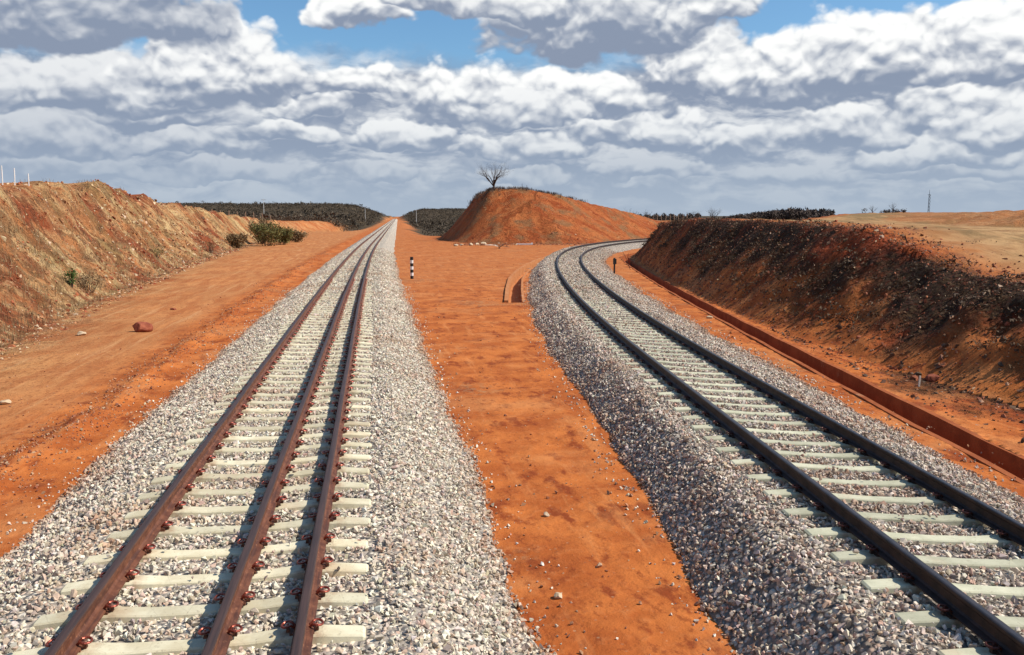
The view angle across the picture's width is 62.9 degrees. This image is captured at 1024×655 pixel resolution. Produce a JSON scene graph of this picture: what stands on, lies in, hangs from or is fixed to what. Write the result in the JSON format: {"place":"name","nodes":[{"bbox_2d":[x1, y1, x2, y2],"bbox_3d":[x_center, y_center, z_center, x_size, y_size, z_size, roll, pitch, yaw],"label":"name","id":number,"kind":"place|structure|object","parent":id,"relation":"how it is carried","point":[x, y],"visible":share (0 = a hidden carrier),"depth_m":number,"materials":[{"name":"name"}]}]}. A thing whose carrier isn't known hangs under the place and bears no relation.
{"place":"outdoors","nodes":[
{"label":"outdoors","id":0,"kind":"place"},
{"bbox_2d":[0,180,343,346],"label":"embankment","id":1,"kind":"structure","parent":0,"point":[235,224],"depth_m":44.93,"materials":[{"name":"brown soil"}]},
{"bbox_2d":[60,268,77,287],"bbox_3d":[-19.261,-2.148,36.436,0.596,0.954,0.539,-1,8,-9],"label":"shrub","id":2,"kind":"object","parent":1,"relation":"on","point":[71,275],"visible":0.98,"depth_m":36.41,"materials":[{"name":"green plant"}]},
{"bbox_2d":[74,268,109,292],"bbox_3d":[-19.430,-2.120,38.255,2.383,1.089,1.928,4,8,26],"label":"shrub","id":3,"kind":"object","parent":1,"relation":"on","point":[86,277],"visible":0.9,"depth_m":38.24,"materials":[{"name":"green plant"}]},
{"bbox_2d":[0,180,233,353],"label":"bank clods","id":4,"kind":"object","parent":1,"relation":"on","point":[79,237],"visible":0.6,"depth_m":49.69,"materials":[{"name":"soil"}]},
{"bbox_2d":[0,178,235,347],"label":"dry grass","id":5,"kind":"structure","parent":1,"relation":"on","point":[73,302],"depth_m":37.71,"materials":[{"name":"beige plant"}]},
{"bbox_2d":[0,179,254,359],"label":"bank rubble","id":6,"kind":"object","parent":1,"relation":"on","point":[213,256],"visible":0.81,"depth_m":45.44,"materials":[{"name":"stone"}]},
{"bbox_2d":[223,232,247,247],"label":"shrub","id":7,"kind":"object","parent":1,"relation":"on","point":[236,240],"visible":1,"depth_m":96.12,"materials":[{"name":"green plant"}]},
{"bbox_2d":[192,205,726,230],"bbox_3d":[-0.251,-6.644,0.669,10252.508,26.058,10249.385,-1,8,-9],"label":"hills","id":8,"kind":"structure","parent":0,"point":[401,221],"depth_m":675.33,"materials":[{"name":"green plant"}]},
{"bbox_2d":[158,201,386,230],"bbox_3d":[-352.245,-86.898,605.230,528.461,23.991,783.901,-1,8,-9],"label":"scrub","id":9,"kind":"object","parent":8,"relation":"on","point":[321,215],"visible":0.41,"depth_m":614.32,"materials":[{"name":"green plant"}]},
{"bbox_2d":[402,207,465,235],"bbox_3d":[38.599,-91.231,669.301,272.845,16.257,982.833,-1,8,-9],"label":"scrub","id":10,"kind":"object","parent":8,"relation":"on","point":[441,226],"visible":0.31,"depth_m":598.13,"materials":[{"name":"green plant"}]},
{"bbox_2d":[0,226,1023,654],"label":"ground","id":11,"kind":"structure","parent":0,"point":[582,530],"depth_m":16.49,"materials":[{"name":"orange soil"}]},
{"bbox_2d":[132,322,152,331],"bbox_3d":[-11.958,0.026,27.156,0.627,0.417,0.415,-1,9,-31],"label":"boulder","id":12,"kind":"object","parent":11,"relation":"on","point":[142,327],"visible":0.91,"depth_m":27.04,"materials":[{"name":"stone"}]},
{"bbox_2d":[245,217,271,243],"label":"shrub","id":13,"kind":"object","parent":11,"relation":"on","point":[260,221],"visible":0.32,"depth_m":110.89,"materials":[{"name":"green plant"}]},
{"bbox_2d":[248,219,285,245],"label":"shrub","id":14,"kind":"object","parent":11,"relation":"on","point":[271,233],"visible":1,"depth_m":103.61,"materials":[{"name":"green plant"}]},
{"bbox_2d":[0,219,556,654],"bbox_3d":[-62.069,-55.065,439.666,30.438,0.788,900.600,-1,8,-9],"label":"ballast bed","id":15,"kind":"object","parent":11,"relation":"on","point":[387,242],"visible":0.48,"depth_m":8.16,"materials":[{"name":"grey gravel"}]},
{"bbox_2d":[6,618,365,654],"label":"sleeper","id":16,"kind":"object","parent":15,"relation":"on","point":[325,634],"visible":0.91,"depth_m":6.31,"materials":[{"name":"beige concrete"}]},
{"bbox_2d":[31,586,367,629],"bbox_3d":[-2.509,2.340,6.880,2.620,0.283,0.238,-1,8,-9],"label":"sleeper","id":17,"kind":"object","parent":15,"relation":"on","point":[116,612],"visible":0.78,"depth_m":6.85,"materials":[{"name":"beige concrete"}]},
{"bbox_2d":[59,556,368,594],"bbox_3d":[-2.609,2.260,7.481,2.620,0.283,0.238,-1,8,-9],"label":"sleeper","id":18,"kind":"object","parent":15,"relation":"on","point":[137,581],"visible":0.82,"depth_m":7.46,"materials":[{"name":"beige concrete"}]},
{"bbox_2d":[44,221,390,654],"bbox_3d":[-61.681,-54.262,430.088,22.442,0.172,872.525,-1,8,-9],"label":"rail","id":19,"kind":"object","parent":15,"relation":"on","point":[85,619],"visible":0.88,"depth_m":8.31,"materials":[{"name":"brown metal"}]},
{"bbox_2d":[82,533,367,564],"bbox_3d":[-2.711,2.183,8.053,2.620,0.283,0.238,-1,8,-9],"label":"sleeper","id":20,"kind":"object","parent":15,"relation":"on","point":[293,547],"visible":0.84,"depth_m":8.03,"materials":[{"name":"beige concrete"}]},
{"bbox_2d":[105,511,370,540],"bbox_3d":[-2.787,2.103,8.653,2.620,0.283,0.238,-1,8,-9],"label":"sleeper","id":21,"kind":"object","parent":15,"relation":"on","point":[167,529],"visible":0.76,"depth_m":8.64,"materials":[{"name":"beige concrete"}]},
{"bbox_2d":[123,493,370,519],"bbox_3d":[-2.882,2.024,9.247,2.620,0.283,0.238,-1,8,-9],"label":"sleeper","id":22,"kind":"object","parent":15,"relation":"on","point":[338,502],"visible":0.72,"depth_m":9.23,"materials":[{"name":"beige concrete"}]},
{"bbox_2d":[136,477,368,500],"bbox_3d":[-3.007,1.947,9.829,2.620,0.283,0.238,-1,8,-9],"label":"sleeper","id":23,"kind":"object","parent":15,"relation":"on","point":[201,493],"visible":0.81,"depth_m":9.81,"materials":[{"name":"beige concrete"}]},
{"bbox_2d":[150,462,369,484],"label":"sleeper","id":24,"kind":"object","parent":15,"relation":"on","point":[203,477],"visible":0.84,"depth_m":10.41,"materials":[{"name":"beige concrete"}]},
{"bbox_2d":[163,449,370,469],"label":"sleeper","id":25,"kind":"object","parent":15,"relation":"on","point":[294,460],"visible":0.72,"depth_m":10.97,"materials":[{"name":"beige concrete"}]},
{"bbox_2d":[177,438,371,456],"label":"sleeper","id":26,"kind":"object","parent":15,"relation":"on","point":[321,447],"visible":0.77,"depth_m":11.57,"materials":[{"name":"beige concrete"}]},
{"bbox_2d":[184,427,370,444],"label":"sleeper","id":27,"kind":"object","parent":15,"relation":"on","point":[327,435],"visible":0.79,"depth_m":12.16,"materials":[{"name":"beige concrete"}]},
{"bbox_2d":[193,417,369,432],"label":"sleeper","id":28,"kind":"object","parent":15,"relation":"on","point":[233,428],"visible":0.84,"depth_m":12.76,"materials":[{"name":"beige concrete"}]},
{"bbox_2d":[202,409,370,423],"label":"sleeper","id":29,"kind":"object","parent":15,"relation":"on","point":[250,419],"visible":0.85,"depth_m":13.34,"materials":[{"name":"beige concrete"}]},
{"bbox_2d":[208,401,369,415],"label":"sleeper","id":30,"kind":"object","parent":15,"relation":"on","point":[245,410],"visible":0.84,"depth_m":13.90,"materials":[{"name":"beige concrete"}]},
{"bbox_2d":[215,394,370,407],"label":"sleeper","id":31,"kind":"object","parent":15,"relation":"on","point":[331,400],"visible":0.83,"depth_m":14.48,"materials":[{"name":"beige concrete"}]},
{"bbox_2d":[222,386,370,399],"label":"sleeper","id":32,"kind":"object","parent":15,"relation":"on","point":[328,393],"visible":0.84,"depth_m":15.11,"materials":[{"name":"beige concrete"}]},
{"bbox_2d":[201,219,394,654],"bbox_3d":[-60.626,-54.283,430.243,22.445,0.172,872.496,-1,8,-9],"label":"rail","id":33,"kind":"object","parent":15,"relation":"on","point":[219,638],"visible":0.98,"depth_m":8.29,"materials":[{"name":"brown metal"}]},
{"bbox_2d":[228,380,370,392],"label":"sleeper","id":34,"kind":"object","parent":15,"relation":"on","point":[359,386],"visible":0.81,"depth_m":15.70,"materials":[{"name":"beige concrete"}]},
{"bbox_2d":[233,374,371,385],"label":"sleeper","id":35,"kind":"object","parent":15,"relation":"on","point":[355,380],"visible":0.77,"depth_m":16.26,"materials":[{"name":"beige concrete"}]},
{"bbox_2d":[237,369,371,379],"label":"sleeper","id":36,"kind":"object","parent":15,"relation":"on","point":[268,375],"visible":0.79,"depth_m":16.85,"materials":[{"name":"beige concrete"}]},
{"bbox_2d":[242,364,371,373],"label":"sleeper","id":37,"kind":"object","parent":15,"relation":"on","point":[271,370],"visible":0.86,"depth_m":17.43,"materials":[{"name":"beige concrete"}]},
{"bbox_2d":[246,359,370,368],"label":"sleeper","id":38,"kind":"object","parent":15,"relation":"on","point":[324,361],"visible":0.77,"depth_m":18.04,"materials":[{"name":"beige concrete"}]},
{"bbox_2d":[251,355,371,363],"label":"sleeper","id":39,"kind":"object","parent":15,"relation":"on","point":[310,361],"visible":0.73,"depth_m":18.62,"materials":[{"name":"beige concrete"}]},
{"bbox_2d":[256,350,370,358],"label":"sleeper","id":40,"kind":"object","parent":15,"relation":"on","point":[328,352],"visible":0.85,"depth_m":19.17,"materials":[{"name":"beige concrete"}]},
{"bbox_2d":[257,347,370,354],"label":"sleeper","id":41,"kind":"object","parent":15,"relation":"on","point":[292,352],"visible":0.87,"depth_m":19.71,"materials":[{"name":"beige concrete"}]},
{"bbox_2d":[262,343,370,350],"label":"sleeper","id":42,"kind":"object","parent":15,"relation":"on","point":[342,347],"visible":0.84,"depth_m":20.37,"materials":[{"name":"beige concrete"}]},
{"bbox_2d":[266,339,372,346],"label":"sleeper","id":43,"kind":"object","parent":15,"relation":"on","point":[338,344],"visible":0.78,"depth_m":20.98,"materials":[{"name":"beige concrete"}]},
{"bbox_2d":[269,336,370,342],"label":"sleeper","id":44,"kind":"object","parent":15,"relation":"on","point":[333,337],"visible":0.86,"depth_m":21.55,"materials":[{"name":"beige concrete"}]},
{"bbox_2d":[271,333,372,339],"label":"sleeper","id":45,"kind":"object","parent":15,"relation":"on","point":[294,337],"visible":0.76,"depth_m":22.12,"materials":[{"name":"beige concrete"}]},
{"bbox_2d":[275,330,372,336],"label":"sleeper","id":46,"kind":"object","parent":15,"relation":"on","point":[339,334],"visible":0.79,"depth_m":22.71,"materials":[{"name":"beige concrete"}]},
{"bbox_2d":[278,327,372,333],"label":"sleeper","id":47,"kind":"object","parent":15,"relation":"on","point":[366,330],"visible":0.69,"depth_m":23.34,"materials":[{"name":"beige concrete"}]},
{"bbox_2d":[279,324,371,330],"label":"sleeper","id":48,"kind":"object","parent":15,"relation":"on","point":[299,326],"visible":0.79,"depth_m":23.90,"materials":[{"name":"beige concrete"}]},
{"bbox_2d":[282,322,369,327],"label":"sleeper","id":49,"kind":"object","parent":15,"relation":"on","point":[305,326],"visible":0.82,"depth_m":24.46,"materials":[{"name":"beige concrete"}]},
{"bbox_2d":[283,319,371,324],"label":"sleeper","id":50,"kind":"object","parent":15,"relation":"on","point":[352,320],"visible":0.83,"depth_m":25.03,"materials":[{"name":"beige concrete"}]},
{"bbox_2d":[287,317,370,322],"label":"sleeper","id":51,"kind":"object","parent":15,"relation":"on","point":[312,321],"visible":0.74,"depth_m":25.66,"materials":[{"name":"beige concrete"}]},
{"bbox_2d":[288,315,371,319],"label":"sleeper","id":52,"kind":"object","parent":15,"relation":"on","point":[332,318],"visible":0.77,"depth_m":26.24,"materials":[{"name":"beige concrete"}]},
{"bbox_2d":[296,306,372,311],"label":"sleeper","id":53,"kind":"object","parent":15,"relation":"on","point":[315,310],"visible":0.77,"depth_m":28.56,"materials":[{"name":"beige concrete"}]},
{"bbox_2d":[289,220,394,654],"bbox_3d":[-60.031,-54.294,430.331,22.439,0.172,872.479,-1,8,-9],"label":"rail","id":54,"kind":"object","parent":15,"relation":"on","point":[302,639],"visible":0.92,"depth_m":8.27,"materials":[{"name":"brown metal"}]},
{"bbox_2d":[272,224,295,244],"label":"shrub","id":55,"kind":"object","parent":11,"relation":"on","point":[283,239],"visible":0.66,"depth_m":108.50,"materials":[{"name":"green plant"}]},
{"bbox_2d":[287,230,308,241],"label":"shrub","id":56,"kind":"object","parent":11,"relation":"on","point":[298,236],"visible":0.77,"depth_m":118.50,"materials":[{"name":"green plant"}]},
{"bbox_2d":[0,281,1015,654],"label":"stray stones","id":57,"kind":"object","parent":11,"relation":"on","point":[694,623],"visible":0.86,"depth_m":13.44,"materials":[{"name":"grey stone"}]},
{"bbox_2d":[504,256,545,302],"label":"drainage channel","id":58,"kind":"object","parent":11,"relation":"on","point":[514,281],"visible":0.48,"depth_m":49.74,"materials":[{"name":"concrete"}]},
{"bbox_2d":[519,240,1023,654],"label":"ballast bed","id":59,"kind":"object","parent":11,"relation":"on","point":[815,591],"visible":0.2,"depth_m":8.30,"materials":[{"name":"grey gravel"}]},
{"bbox_2d":[586,321,658,329],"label":"sleeper","id":60,"kind":"object","parent":59,"relation":"on","point":[629,327],"visible":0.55,"depth_m":24.46,"materials":[{"name":"beige concrete"}]},
{"bbox_2d":[590,326,666,334],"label":"sleeper","id":61,"kind":"object","parent":59,"relation":"on","point":[604,329],"visible":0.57,"depth_m":23.27,"materials":[{"name":"beige concrete"}]},
{"bbox_2d":[594,330,673,338],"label":"sleeper","id":62,"kind":"object","parent":59,"relation":"on","point":[645,336],"visible":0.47,"depth_m":22.68,"materials":[{"name":"beige concrete"}]},
{"bbox_2d":[589,324,678,332],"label":"sleeper","id":63,"kind":"object","parent":59,"relation":"on","point":[657,331],"visible":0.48,"depth_m":23.86,"materials":[{"name":"beige concrete"}]},
{"bbox_2d":[597,333,677,341],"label":"sleeper","id":64,"kind":"object","parent":59,"relation":"on","point":[665,340],"visible":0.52,"depth_m":22.08,"materials":[{"name":"beige concrete"}]},
{"bbox_2d":[602,336,682,345],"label":"sleeper","id":65,"kind":"object","parent":59,"relation":"on","point":[657,343],"visible":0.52,"depth_m":21.48,"materials":[{"name":"beige concrete"}]},
{"bbox_2d":[604,339,688,349],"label":"sleeper","id":66,"kind":"object","parent":59,"relation":"on","point":[684,347],"visible":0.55,"depth_m":20.89,"materials":[{"name":"beige concrete"}]},
{"bbox_2d":[607,343,695,352],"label":"sleeper","id":67,"kind":"object","parent":59,"relation":"on","point":[671,351],"visible":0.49,"depth_m":20.30,"materials":[{"name":"beige concrete"}]},
{"bbox_2d":[611,347,703,357],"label":"sleeper","id":68,"kind":"object","parent":59,"relation":"on","point":[652,353],"visible":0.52,"depth_m":19.71,"materials":[{"name":"beige concrete"}]},
{"bbox_2d":[616,351,707,360],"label":"sleeper","id":69,"kind":"object","parent":59,"relation":"on","point":[688,359],"visible":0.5,"depth_m":19.11,"materials":[{"name":"beige concrete"}]},
{"bbox_2d":[620,355,715,365],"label":"sleeper","id":70,"kind":"object","parent":59,"relation":"on","point":[664,362],"visible":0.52,"depth_m":18.53,"materials":[{"name":"beige concrete"}]},
{"bbox_2d":[625,359,725,371],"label":"sleeper","id":71,"kind":"object","parent":59,"relation":"on","point":[642,363],"visible":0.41,"depth_m":17.93,"materials":[{"name":"beige concrete"}]},
{"bbox_2d":[631,365,734,377],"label":"sleeper","id":72,"kind":"object","parent":59,"relation":"on","point":[715,374],"visible":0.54,"depth_m":17.33,"materials":[{"name":"beige concrete"}]},
{"bbox_2d":[636,370,744,383],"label":"sleeper","id":73,"kind":"object","parent":59,"relation":"on","point":[654,374],"visible":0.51,"depth_m":16.73,"materials":[{"name":"beige concrete"}]},
{"bbox_2d":[643,376,753,388],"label":"sleeper","id":74,"kind":"object","parent":59,"relation":"on","point":[747,385],"visible":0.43,"depth_m":16.15,"materials":[{"name":"beige concrete"}]},
{"bbox_2d":[649,382,763,394],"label":"sleeper","id":75,"kind":"object","parent":59,"relation":"on","point":[757,392],"visible":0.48,"depth_m":15.56,"materials":[{"name":"beige concrete"}]},
{"bbox_2d":[657,388,778,402],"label":"sleeper","id":76,"kind":"object","parent":59,"relation":"on","point":[764,399],"visible":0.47,"depth_m":14.96,"materials":[{"name":"beige concrete"}]},
{"bbox_2d":[664,395,792,411],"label":"sleeper","id":77,"kind":"object","parent":59,"relation":"on","point":[778,406],"visible":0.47,"depth_m":14.36,"materials":[{"name":"beige concrete"}]},
{"bbox_2d":[673,403,804,417],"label":"sleeper","id":78,"kind":"object","parent":59,"relation":"on","point":[761,414],"visible":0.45,"depth_m":13.78,"materials":[{"name":"beige concrete"}]},
{"bbox_2d":[682,411,820,427],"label":"sleeper","id":79,"kind":"object","parent":59,"relation":"on","point":[808,423],"visible":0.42,"depth_m":13.19,"materials":[{"name":"beige concrete"}]},
{"bbox_2d":[690,420,839,438],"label":"sleeper","id":80,"kind":"object","parent":59,"relation":"on","point":[824,432],"visible":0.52,"depth_m":12.59,"materials":[{"name":"beige concrete"}]},
{"bbox_2d":[703,431,856,450],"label":"sleeper","id":81,"kind":"object","parent":59,"relation":"on","point":[730,438],"visible":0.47,"depth_m":11.98,"materials":[{"name":"beige concrete"}]},
{"bbox_2d":[556,238,1023,654],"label":"rail","id":82,"kind":"object","parent":59,"relation":"on","point":[977,619],"visible":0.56,"depth_m":8.24,"materials":[{"name":"black metal"}]},
{"bbox_2d":[716,442,877,461],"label":"sleeper","id":83,"kind":"object","parent":59,"relation":"on","point":[837,456],"visible":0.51,"depth_m":11.40,"materials":[{"name":"beige concrete"}]},
{"bbox_2d":[580,240,1023,546],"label":"rail","id":84,"kind":"object","parent":59,"relation":"on","point":[986,514],"visible":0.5,"depth_m":11.55,"materials":[{"name":"black metal"}]},
{"bbox_2d":[729,454,900,474],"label":"sleeper","id":85,"kind":"object","parent":59,"relation":"on","point":[884,468],"visible":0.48,"depth_m":10.82,"materials":[{"name":"beige concrete"}]},
{"bbox_2d":[746,469,924,489],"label":"sleeper","id":86,"kind":"object","parent":59,"relation":"on","point":[904,484],"visible":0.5,"depth_m":10.21,"materials":[{"name":"beige concrete"}]},
{"bbox_2d":[762,484,950,506],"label":"sleeper","id":87,"kind":"object","parent":59,"relation":"on","point":[907,501],"visible":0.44,"depth_m":9.61,"materials":[{"name":"beige concrete"}]},
{"bbox_2d":[781,502,987,526],"bbox_3d":[4.213,2.084,9.065,2.620,0.283,0.238,4,7,-4],"label":"sleeper","id":88,"kind":"object","parent":59,"relation":"on","point":[952,520],"visible":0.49,"depth_m":9.02,"materials":[{"name":"beige concrete"}]},
{"bbox_2d":[803,522,1021,548],"bbox_3d":[4.249,2.162,8.481,2.620,0.283,0.238,4,7,-4],"label":"sleeper","id":89,"kind":"object","parent":59,"relation":"on","point":[842,532],"visible":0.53,"depth_m":8.43,"materials":[{"name":"beige concrete"}]},
{"bbox_2d":[829,544,1023,570],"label":"sleeper","id":90,"kind":"object","parent":59,"relation":"on","point":[869,556],"visible":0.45,"depth_m":7.83,"materials":[{"name":"beige concrete"}]},
{"bbox_2d":[860,572,1023,598],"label":"sleeper","id":91,"kind":"object","parent":59,"relation":"on","point":[903,583],"visible":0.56,"depth_m":7.20,"materials":[{"name":"beige concrete"}]},
{"bbox_2d":[894,604,1023,629],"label":"sleeper","id":92,"kind":"object","parent":59,"relation":"on","point":[942,616],"visible":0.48,"depth_m":6.59,"materials":[{"name":"beige concrete"}]},
{"bbox_2d":[936,640,1002,654],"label":"sleeper","id":93,"kind":"object","parent":59,"relation":"on","point":[991,649],"visible":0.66,"depth_m":6.06,"materials":[{"name":"beige concrete"}]},
{"bbox_2d":[620,253,1023,484],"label":"drainage channel","id":94,"kind":"object","parent":11,"relation":"on","point":[945,430],"visible":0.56,"depth_m":17.87,"materials":[{"name":"concrete"}]},
{"bbox_2d":[924,374,939,381],"bbox_3d":[9.530,1.157,19.009,0.324,0.202,0.207,-8,18,3],"label":"rock","id":95,"kind":"object","parent":11,"relation":"on","point":[931,377],"visible":0.94,"depth_m":18.92,"materials":[{"name":"red stone"}]},
{"bbox_2d":[0,0,1023,216],"label":"sky","id":96,"kind":"structure","parent":0,"point":[394,108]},
{"bbox_2d":[439,188,670,243],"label":"hill","id":97,"kind":"structure","parent":0,"point":[504,216],"depth_m":121.21,"materials":[{"name":"orange soil"}]},
{"bbox_2d":[477,157,509,189],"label":"bare tree","id":98,"kind":"object","parent":97,"relation":"on","point":[495,180],"visible":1,"depth_m":123.84,"materials":[{"name":"grey plant"}]},
{"bbox_2d":[467,186,587,203],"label":"dry brush","id":99,"kind":"object","parent":97,"relation":"on","point":[491,188],"visible":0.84,"depth_m":125.46,"materials":[{"name":"brown plant"}]},
{"bbox_2d":[639,212,700,219],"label":"wood","id":100,"kind":"object","parent":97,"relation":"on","point":[664,216],"visible":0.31,"depth_m":210.49,"materials":[{"name":"green plant"}]},
{"bbox_2d":[723,206,834,219],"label":"wood","id":101,"kind":"object","parent":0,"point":[791,213],"visible":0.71,"depth_m":215.50,"materials":[{"name":"green plant"}]},
{"bbox_2d":[630,210,1023,406],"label":"embankment","id":102,"kind":"structure","parent":0,"point":[1004,229],"depth_m":26.48,"materials":[{"name":"brown soil"}]},
{"bbox_2d":[453,217,1023,329],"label":"crest rubble","id":103,"kind":"object","parent":102,"relation":"on","point":[930,251],"visible":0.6,"depth_m":26.88,"materials":[{"name":"stone"}]},
{"bbox_2d":[634,217,1023,443],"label":"bank rubble","id":104,"kind":"object","parent":102,"relation":"on","point":[916,374],"visible":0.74,"depth_m":26.01,"materials":[{"name":"stone"}]},
{"bbox_2d":[640,216,1023,367],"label":"dead weeds","id":105,"kind":"object","parent":102,"relation":"on","point":[1002,339],"visible":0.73,"depth_m":28.23,"materials":[{"name":"brown plant"}]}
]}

